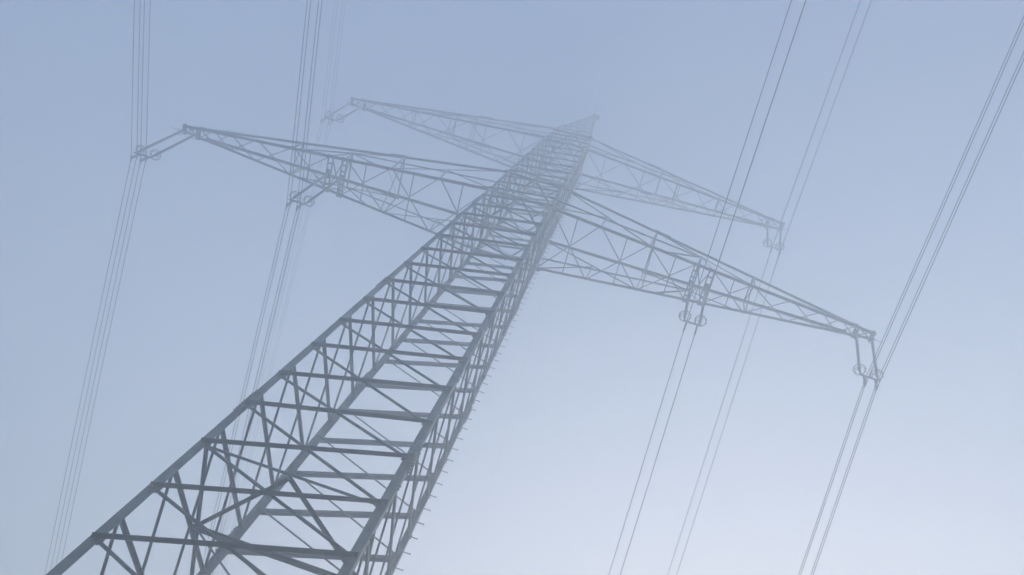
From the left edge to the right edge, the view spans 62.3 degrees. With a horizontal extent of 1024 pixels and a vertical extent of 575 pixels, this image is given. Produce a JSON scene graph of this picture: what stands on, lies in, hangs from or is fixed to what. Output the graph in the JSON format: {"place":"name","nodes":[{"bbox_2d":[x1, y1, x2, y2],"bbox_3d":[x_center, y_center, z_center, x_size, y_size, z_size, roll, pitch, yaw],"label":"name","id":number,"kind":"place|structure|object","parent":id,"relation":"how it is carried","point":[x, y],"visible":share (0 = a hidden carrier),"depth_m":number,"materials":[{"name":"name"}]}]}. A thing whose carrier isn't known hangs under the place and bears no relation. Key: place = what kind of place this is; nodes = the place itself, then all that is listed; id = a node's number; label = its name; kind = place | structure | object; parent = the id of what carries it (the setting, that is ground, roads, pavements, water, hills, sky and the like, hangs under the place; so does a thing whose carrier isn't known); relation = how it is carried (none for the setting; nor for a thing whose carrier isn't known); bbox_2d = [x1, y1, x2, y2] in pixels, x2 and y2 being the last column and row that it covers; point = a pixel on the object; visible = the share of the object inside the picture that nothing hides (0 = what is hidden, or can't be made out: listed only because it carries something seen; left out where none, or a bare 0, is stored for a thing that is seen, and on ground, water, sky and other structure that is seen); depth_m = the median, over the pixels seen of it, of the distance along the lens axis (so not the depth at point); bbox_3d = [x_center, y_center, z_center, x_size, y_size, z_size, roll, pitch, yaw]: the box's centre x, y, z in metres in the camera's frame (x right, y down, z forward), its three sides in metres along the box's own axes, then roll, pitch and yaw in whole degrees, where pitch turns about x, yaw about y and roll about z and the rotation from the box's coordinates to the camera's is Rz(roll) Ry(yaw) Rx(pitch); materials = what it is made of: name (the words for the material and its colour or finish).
{"place":"outdoors","nodes":[
{"label":"outdoors","id":0,"kind":"place"},
{"bbox_2d":[0,0,1023,574],"label":"sky","id":1,"kind":"structure","parent":0,"point":[934,484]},
{"bbox_3d":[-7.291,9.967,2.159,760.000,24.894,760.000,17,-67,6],"label":"ground","id":2,"kind":"structure","parent":0,"visible":0},
{"bbox_2d":[46,96,876,574],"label":"lattice tower","id":3,"kind":"structure","parent":2,"relation":"on","point":[236,546],"depth_m":24.00,"materials":[{"name":"metal"}]},
{"bbox_2d":[130,128,197,164],"bbox_3d":[-14.155,-5.819,34.230,1.725,4.941,0.447,17,-67,6],"label":"insulator set","id":4,"kind":"object","parent":3,"relation":"hanging from","point":[146,157],"visible":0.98,"depth_m":33.48,"materials":[{"name":"metal"}]},
{"bbox_2d":[45,0,134,573],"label":"power line","id":5,"kind":"object","parent":4,"relation":"hanging from","point":[104,283],"visible":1,"depth_m":32.60,"materials":[{"name":"metal"}]},
{"bbox_2d":[50,0,140,569],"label":"power line","id":6,"kind":"object","parent":4,"relation":"hanging from","point":[109,283],"visible":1,"depth_m":32.99,"materials":[{"name":"metal"}]},
{"bbox_2d":[56,0,144,564],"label":"power line","id":7,"kind":"object","parent":4,"relation":"hanging from","point":[114,282],"visible":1,"depth_m":32.54,"materials":[{"name":"metal"}]},
{"bbox_2d":[61,0,150,560],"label":"power line","id":8,"kind":"object","parent":4,"relation":"hanging from","point":[120,277],"visible":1,"depth_m":32.88,"materials":[{"name":"metal"}]},
{"bbox_2d":[286,171,341,211],"bbox_3d":[-7.948,-3.888,33.538,1.449,4.860,0.447,17,-67,6],"label":"insulator set","id":9,"kind":"object","parent":3,"relation":"hanging from","point":[316,195],"visible":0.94,"depth_m":32.76,"materials":[{"name":"metal"}]},
{"bbox_2d":[203,0,307,560],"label":"power line","id":10,"kind":"object","parent":9,"relation":"hanging from","point":[274,255],"visible":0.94,"depth_m":31.54,"materials":[{"name":"metal"}]},
{"bbox_2d":[206,0,310,557],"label":"power line","id":11,"kind":"object","parent":9,"relation":"hanging from","point":[277,255],"visible":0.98,"depth_m":31.90,"materials":[{"name":"metal"}]},
{"bbox_2d":[215,0,318,550],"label":"power line","id":12,"kind":"object","parent":9,"relation":"hanging from","point":[289,237],"visible":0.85,"depth_m":31.40,"materials":[{"name":"metal"}]},
{"bbox_2d":[212,0,322,574],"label":"power line","id":13,"kind":"object","parent":9,"relation":"hanging from","point":[292,236],"visible":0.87,"depth_m":31.75,"materials":[{"name":"metal"}]},
{"bbox_2d":[321,100,364,124],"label":"insulator set","id":14,"kind":"object","parent":3,"relation":"hanging from","point":[342,116],"visible":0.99,"depth_m":44.39,"materials":[{"name":"metal"}]},
{"bbox_2d":[214,3,334,574],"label":"power line","id":15,"kind":"object","parent":14,"relation":"hanging from","point":[291,246],"visible":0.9,"depth_m":43.86,"materials":[{"name":"metal"}]},
{"bbox_2d":[217,3,337,571],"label":"power line","id":16,"kind":"object","parent":14,"relation":"hanging from","point":[292,252],"visible":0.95,"depth_m":44.27,"materials":[{"name":"metal"}]},
{"bbox_2d":[221,2,342,574],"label":"power line","id":17,"kind":"object","parent":14,"relation":"hanging from","point":[295,260],"visible":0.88,"depth_m":43.88,"materials":[{"name":"metal"}]},
{"bbox_2d":[224,0,345,571],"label":"power line","id":18,"kind":"object","parent":14,"relation":"hanging from","point":[299,254],"visible":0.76,"depth_m":44.26,"materials":[{"name":"metal"}]},
{"bbox_2d":[679,283,713,333],"bbox_3d":[7.021,0.753,31.908,1.449,4.930,0.446,17,-67,6],"label":"insulator set","id":19,"kind":"object","parent":3,"relation":"hanging from","point":[687,303],"visible":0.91,"depth_m":31.01,"materials":[{"name":"metal"}]},
{"bbox_2d":[608,0,791,574],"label":"power line","id":20,"kind":"object","parent":19,"relation":"hanging from","point":[701,277],"visible":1,"depth_m":28.79,"materials":[{"name":"metal"}]},
{"bbox_2d":[620,0,805,574],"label":"power line","id":21,"kind":"object","parent":19,"relation":"hanging from","point":[712,280],"visible":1,"depth_m":28.84,"materials":[{"name":"metal"}]},
{"bbox_2d":[763,222,784,255],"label":"insulator set","id":22,"kind":"object","parent":3,"relation":"hanging from","point":[767,239],"visible":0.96,"depth_m":42.20,"materials":[{"name":"metal"}]},
{"bbox_2d":[667,0,860,574],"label":"power line","id":23,"kind":"object","parent":22,"relation":"hanging from","point":[762,277],"visible":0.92,"depth_m":41.08,"materials":[{"name":"metal"}]},
{"bbox_2d":[676,0,871,574],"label":"power line","id":24,"kind":"object","parent":22,"relation":"hanging from","point":[771,277],"visible":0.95,"depth_m":41.41,"materials":[{"name":"metal"}]},
{"bbox_2d":[852,332,883,390],"bbox_3d":[13.241,2.661,31.277,1.723,5.001,0.446,17,-67,6],"label":"insulator set","id":25,"kind":"object","parent":3,"relation":"hanging from","point":[876,369],"visible":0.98,"depth_m":30.30,"materials":[{"name":"metal"}]},
{"bbox_2d":[798,16,1023,574],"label":"power line","id":26,"kind":"object","parent":25,"relation":"hanging from","point":[908,281],"visible":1,"depth_m":27.74,"materials":[{"name":"metal"}]},
{"bbox_2d":[800,23,1023,574],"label":"power line","id":27,"kind":"object","parent":25,"relation":"hanging from","point":[908,286],"visible":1,"depth_m":27.43,"materials":[{"name":"metal"}]},
{"bbox_2d":[811,51,1023,573],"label":"power line","id":28,"kind":"object","parent":25,"relation":"hanging from","point":[914,298],"visible":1,"depth_m":27.91,"materials":[{"name":"metal"}]},
{"bbox_2d":[813,58,1023,574],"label":"power line","id":29,"kind":"object","parent":25,"relation":"hanging from","point":[914,304],"visible":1,"depth_m":27.62,"materials":[{"name":"metal"}]}
]}

